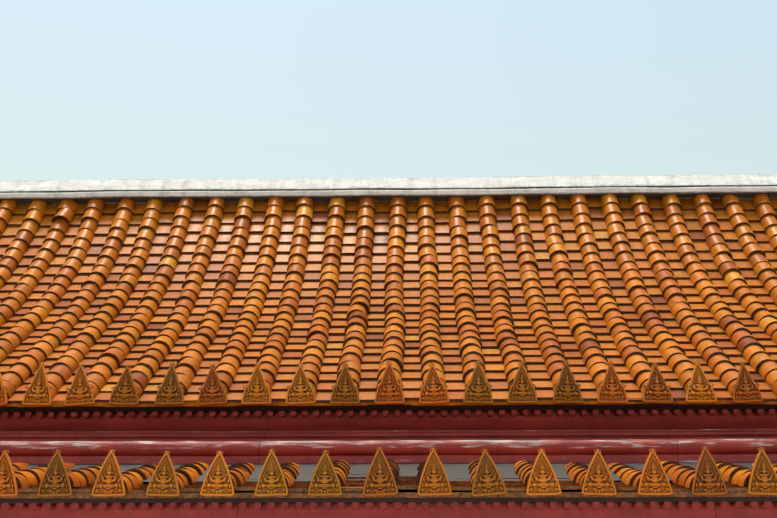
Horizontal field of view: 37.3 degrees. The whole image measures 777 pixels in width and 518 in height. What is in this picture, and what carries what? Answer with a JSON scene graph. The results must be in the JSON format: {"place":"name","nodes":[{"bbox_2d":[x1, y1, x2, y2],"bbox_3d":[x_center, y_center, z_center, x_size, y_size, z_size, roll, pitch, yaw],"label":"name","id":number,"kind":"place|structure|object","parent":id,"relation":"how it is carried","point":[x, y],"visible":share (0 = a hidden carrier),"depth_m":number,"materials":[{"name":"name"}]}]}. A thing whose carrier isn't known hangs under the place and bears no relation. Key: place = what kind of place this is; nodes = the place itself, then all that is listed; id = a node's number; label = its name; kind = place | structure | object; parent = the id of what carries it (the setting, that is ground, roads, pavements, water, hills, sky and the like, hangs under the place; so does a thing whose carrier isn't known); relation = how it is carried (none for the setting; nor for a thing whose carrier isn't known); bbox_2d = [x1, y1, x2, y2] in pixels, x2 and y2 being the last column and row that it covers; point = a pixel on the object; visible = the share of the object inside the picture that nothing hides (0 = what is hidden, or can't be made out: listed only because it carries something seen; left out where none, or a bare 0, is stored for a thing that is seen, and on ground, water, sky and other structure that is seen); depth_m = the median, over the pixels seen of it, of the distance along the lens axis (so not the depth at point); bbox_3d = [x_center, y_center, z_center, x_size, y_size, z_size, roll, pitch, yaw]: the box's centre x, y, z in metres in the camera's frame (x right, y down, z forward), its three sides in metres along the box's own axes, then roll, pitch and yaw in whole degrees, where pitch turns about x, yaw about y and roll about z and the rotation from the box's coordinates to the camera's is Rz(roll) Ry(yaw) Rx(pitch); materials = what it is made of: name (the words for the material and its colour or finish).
{"place":"outdoors","nodes":[
{"label":"outdoors","id":0,"kind":"place"},
{"bbox_2d":[0,498,776,503],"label":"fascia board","id":1,"kind":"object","parent":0,"point":[407,501],"depth_m":4.30,"materials":[{"name":"black"}]},
{"bbox_2d":[0,501,776,510],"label":"dentils","id":2,"kind":"object","parent":1,"relation":"attached to","point":[370,506],"visible":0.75,"depth_m":4.38,"materials":[{"name":"red paint"}]},
{"bbox_2d":[0,492,776,499],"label":"eave board","id":3,"kind":"object","parent":1,"relation":"on","point":[399,495],"visible":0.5,"depth_m":4.24,"materials":[{"name":"wood"}]},
{"bbox_2d":[12,459,776,492],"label":"roof tiles","id":4,"kind":"object","parent":3,"relation":"on","point":[734,477],"visible":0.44,"depth_m":4.48,"materials":[{"name":"ceramic"}]},
{"bbox_2d":[0,450,17,496],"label":"roof ornament","id":5,"kind":"object","parent":4,"relation":"attached to","point":[8,485],"visible":1,"depth_m":4.27,"materials":[{"name":"orange ceramic"}]},
{"bbox_2d":[37,450,71,496],"bbox_3d":[-1.234,0.794,4.279,0.131,0.174,0.034,-2,-23,-1],"label":"roof ornament","id":6,"kind":"object","parent":4,"relation":"attached to","point":[55,481],"visible":1,"depth_m":4.26,"materials":[{"name":"orange ceramic"}]},
{"bbox_2d":[91,450,125,496],"bbox_3d":[-1.032,0.793,4.271,0.130,0.173,0.034,-2,-21,4],"label":"roof ornament","id":7,"kind":"object","parent":4,"relation":"attached to","point":[109,481],"visible":1,"depth_m":4.25,"materials":[{"name":"orange ceramic"}]},
{"bbox_2d":[146,451,179,496],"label":"roof ornament","id":8,"kind":"object","parent":4,"relation":"attached to","point":[163,481],"visible":1,"depth_m":4.25,"materials":[{"name":"orange ceramic"}]},
{"bbox_2d":[200,451,234,496],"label":"roof ornament","id":9,"kind":"object","parent":4,"relation":"attached to","point":[217,481],"visible":1,"depth_m":4.24,"materials":[{"name":"orange ceramic"}]},
{"bbox_2d":[254,450,288,496],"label":"roof ornament","id":10,"kind":"object","parent":4,"relation":"attached to","point":[271,481],"visible":1,"depth_m":4.24,"materials":[{"name":"orange ceramic"}]},
{"bbox_2d":[308,450,341,495],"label":"roof ornament","id":11,"kind":"object","parent":4,"relation":"attached to","point":[324,481],"visible":1,"depth_m":4.23,"materials":[{"name":"orange ceramic"}]},
{"bbox_2d":[363,447,397,496],"bbox_3d":[-0.032,0.783,4.257,0.135,0.184,0.035,-3,-25,3],"label":"roof ornament","id":12,"kind":"object","parent":4,"relation":"attached to","point":[380,480],"visible":1,"depth_m":4.24,"materials":[{"name":"orange ceramic"}]},
{"bbox_2d":[18,489,746,492],"bbox_3d":[-0.010,0.925,4.719,6.000,0.183,0.942,0,-17,1],"label":"board","id":13,"kind":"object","parent":4,"relation":"on","point":[407,490],"depth_m":4.43,"materials":[{"name":"black"}]},
{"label":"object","id":14,"kind":"object","parent":13,"relation":"on","visible":0},
{"bbox_2d":[0,411,776,463],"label":"cornice","id":15,"kind":"structure","parent":14,"relation":"on","point":[462,438],"depth_m":5.23,"materials":[{"name":"red paint"}]},
{"bbox_2d":[0,409,774,418],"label":"dentils","id":16,"kind":"object","parent":15,"relation":"on","point":[420,414],"visible":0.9,"depth_m":5.32,"materials":[{"name":"red paint"}]},
{"bbox_2d":[0,405,776,413],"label":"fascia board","id":17,"kind":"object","parent":15,"relation":"on","point":[392,409],"depth_m":5.26,"materials":[{"name":"black"}]},
{"bbox_2d":[0,398,776,407],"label":"eave board","id":18,"kind":"object","parent":17,"relation":"on","point":[57,404],"visible":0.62,"depth_m":5.21,"materials":[{"name":"wood"}]},
{"bbox_2d":[0,194,776,403],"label":"roof tiles","id":19,"kind":"object","parent":18,"relation":"on","point":[633,288],"visible":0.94,"depth_m":6.67,"materials":[{"name":"ceramic"}]},
{"bbox_2d":[0,373,7,405],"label":"roof ornament","id":20,"kind":"object","parent":19,"relation":"on","point":[3,397],"visible":1,"depth_m":5.23,"materials":[{"name":"orange ceramic"}]},
{"bbox_2d":[22,362,52,405],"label":"roof ornament","id":21,"kind":"object","parent":19,"relation":"attached to","point":[38,391],"visible":1,"depth_m":5.23,"materials":[{"name":"orange ceramic"}]},
{"bbox_2d":[64,363,94,406],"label":"roof ornament","id":22,"kind":"object","parent":19,"relation":"attached to","point":[77,394],"visible":1,"depth_m":5.23,"materials":[{"name":"orange ceramic"}]},
{"bbox_2d":[109,364,138,405],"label":"roof ornament","id":23,"kind":"object","parent":19,"relation":"attached to","point":[124,395],"visible":1,"depth_m":5.22,"materials":[{"name":"orange ceramic"}]},
{"bbox_2d":[154,362,184,404],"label":"roof ornament","id":24,"kind":"object","parent":19,"relation":"attached to","point":[170,390],"visible":1,"depth_m":5.22,"materials":[{"name":"orange ceramic"}]},
{"bbox_2d":[197,364,227,405],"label":"roof ornament","id":25,"kind":"object","parent":19,"relation":"attached to","point":[212,390],"visible":1,"depth_m":5.21,"materials":[{"name":"orange ceramic"}]},
{"bbox_2d":[241,362,271,404],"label":"roof ornament","id":26,"kind":"object","parent":19,"relation":"attached to","point":[256,390],"visible":1,"depth_m":5.20,"materials":[{"name":"orange ceramic"}]},
{"bbox_2d":[285,363,315,404],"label":"roof ornament","id":27,"kind":"object","parent":19,"relation":"attached to","point":[298,393],"visible":1,"depth_m":5.20,"materials":[{"name":"orange ceramic"}]},
{"bbox_2d":[330,363,359,403],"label":"roof ornament","id":28,"kind":"object","parent":19,"relation":"attached to","point":[345,390],"visible":1,"depth_m":5.20,"materials":[{"name":"orange ceramic"}]},
{"bbox_2d":[0,174,776,203],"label":"roof ridge","id":29,"kind":"structure","parent":19,"relation":"attached to","point":[144,191],"depth_m":7.64,"materials":[{"name":"paint"}]},
{"bbox_2d":[374,360,404,404],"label":"roof ornament","id":30,"kind":"object","parent":19,"relation":"attached to","point":[389,394],"visible":1,"depth_m":5.20,"materials":[{"name":"orange ceramic"}]},
{"bbox_2d":[419,362,449,404],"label":"roof ornament","id":31,"kind":"object","parent":19,"relation":"attached to","point":[433,393],"visible":1,"depth_m":5.19,"materials":[{"name":"orange ceramic"}]},
{"bbox_2d":[189,404,727,406],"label":"roof deck","id":32,"kind":"structure","parent":19,"relation":"on","point":[615,404],"depth_m":5.18,"materials":[{"name":"black"}]},
{"bbox_2d":[463,361,492,403],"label":"roof ornament","id":33,"kind":"object","parent":19,"relation":"attached to","point":[480,393],"visible":1,"depth_m":5.18,"materials":[{"name":"orange ceramic"}]},
{"bbox_2d":[507,361,537,403],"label":"roof ornament","id":34,"kind":"object","parent":19,"relation":"attached to","point":[520,392],"visible":0.98,"depth_m":5.18,"materials":[{"name":"orange ceramic"}]},
{"bbox_2d":[553,360,582,403],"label":"roof ornament","id":35,"kind":"object","parent":19,"relation":"attached to","point":[566,393],"visible":1,"depth_m":5.17,"materials":[{"name":"orange ceramic"}]},
{"bbox_2d":[597,361,627,403],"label":"roof ornament","id":36,"kind":"object","parent":19,"relation":"attached to","point":[611,388],"visible":1,"depth_m":5.17,"materials":[{"name":"orange ceramic"}]},
{"bbox_2d":[642,362,673,403],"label":"roof ornament","id":37,"kind":"object","parent":19,"relation":"attached to","point":[656,388],"visible":1,"depth_m":5.17,"materials":[{"name":"orange ceramic"}]},
{"bbox_2d":[685,360,716,403],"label":"roof ornament","id":38,"kind":"object","parent":19,"relation":"attached to","point":[700,393],"visible":1,"depth_m":5.17,"materials":[{"name":"orange ceramic"}]},
{"bbox_2d":[731,362,762,402],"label":"roof ornament","id":39,"kind":"object","parent":19,"relation":"attached to","point":[745,387],"visible":1,"depth_m":5.16,"materials":[{"name":"orange ceramic"}]},
{"bbox_2d":[25,462,776,481],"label":"bird net","id":40,"kind":"object","parent":14,"relation":"on","point":[457,471],"depth_m":4.87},
{"bbox_2d":[417,448,451,495],"bbox_3d":[0.168,0.782,4.241,0.131,0.174,0.034,-1,-19,-1],"label":"roof ornament","id":41,"kind":"object","parent":4,"relation":"attached to","point":[434,480],"visible":1,"depth_m":4.23,"materials":[{"name":"orange ceramic"}]},
{"bbox_2d":[471,449,506,496],"bbox_3d":[0.363,0.783,4.238,0.133,0.171,0.035,-5,-20,2],"label":"roof ornament","id":42,"kind":"object","parent":4,"relation":"attached to","point":[488,481],"visible":1,"depth_m":4.22,"materials":[{"name":"orange ceramic"}]},
{"bbox_2d":[526,449,561,495],"bbox_3d":[0.567,0.781,4.231,0.132,0.170,0.034,-2,-18,4],"label":"roof ornament","id":43,"kind":"object","parent":4,"relation":"attached to","point":[543,481],"visible":1,"depth_m":4.21,"materials":[{"name":"orange ceramic"}]},
{"bbox_2d":[581,449,616,495],"bbox_3d":[0.771,0.782,4.228,0.130,0.168,0.034,0,-20,4],"label":"roof ornament","id":44,"kind":"object","parent":4,"relation":"attached to","point":[598,480],"visible":1,"depth_m":4.21,"materials":[{"name":"orange ceramic"}]},
{"bbox_2d":[638,449,672,494],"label":"roof ornament","id":45,"kind":"object","parent":4,"relation":"attached to","point":[654,479],"visible":1,"depth_m":4.21,"materials":[{"name":"orange ceramic"}]},
{"bbox_2d":[692,446,727,495],"bbox_3d":[1.169,0.775,4.226,0.134,0.181,0.034,-2,-23,3],"label":"roof ornament","id":46,"kind":"object","parent":4,"relation":"attached to","point":[708,480],"visible":1,"depth_m":4.21,"materials":[{"name":"orange ceramic"}]},
{"bbox_2d":[747,447,776,494],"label":"roof ornament","id":47,"kind":"object","parent":4,"relation":"attached to","point":[763,479],"visible":1,"depth_m":4.20,"materials":[{"name":"orange ceramic"}]},
{"label":"ground","id":48,"kind":"structure","parent":0,"visible":0},
{"label":"wall","id":49,"kind":"object","parent":48,"relation":"on","visible":0},
{"bbox_2d":[0,503,776,517],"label":"fascia","id":50,"kind":"structure","parent":49,"relation":"attached to","point":[488,511],"depth_m":4.42,"materials":[{"name":"red paint"}]}
]}

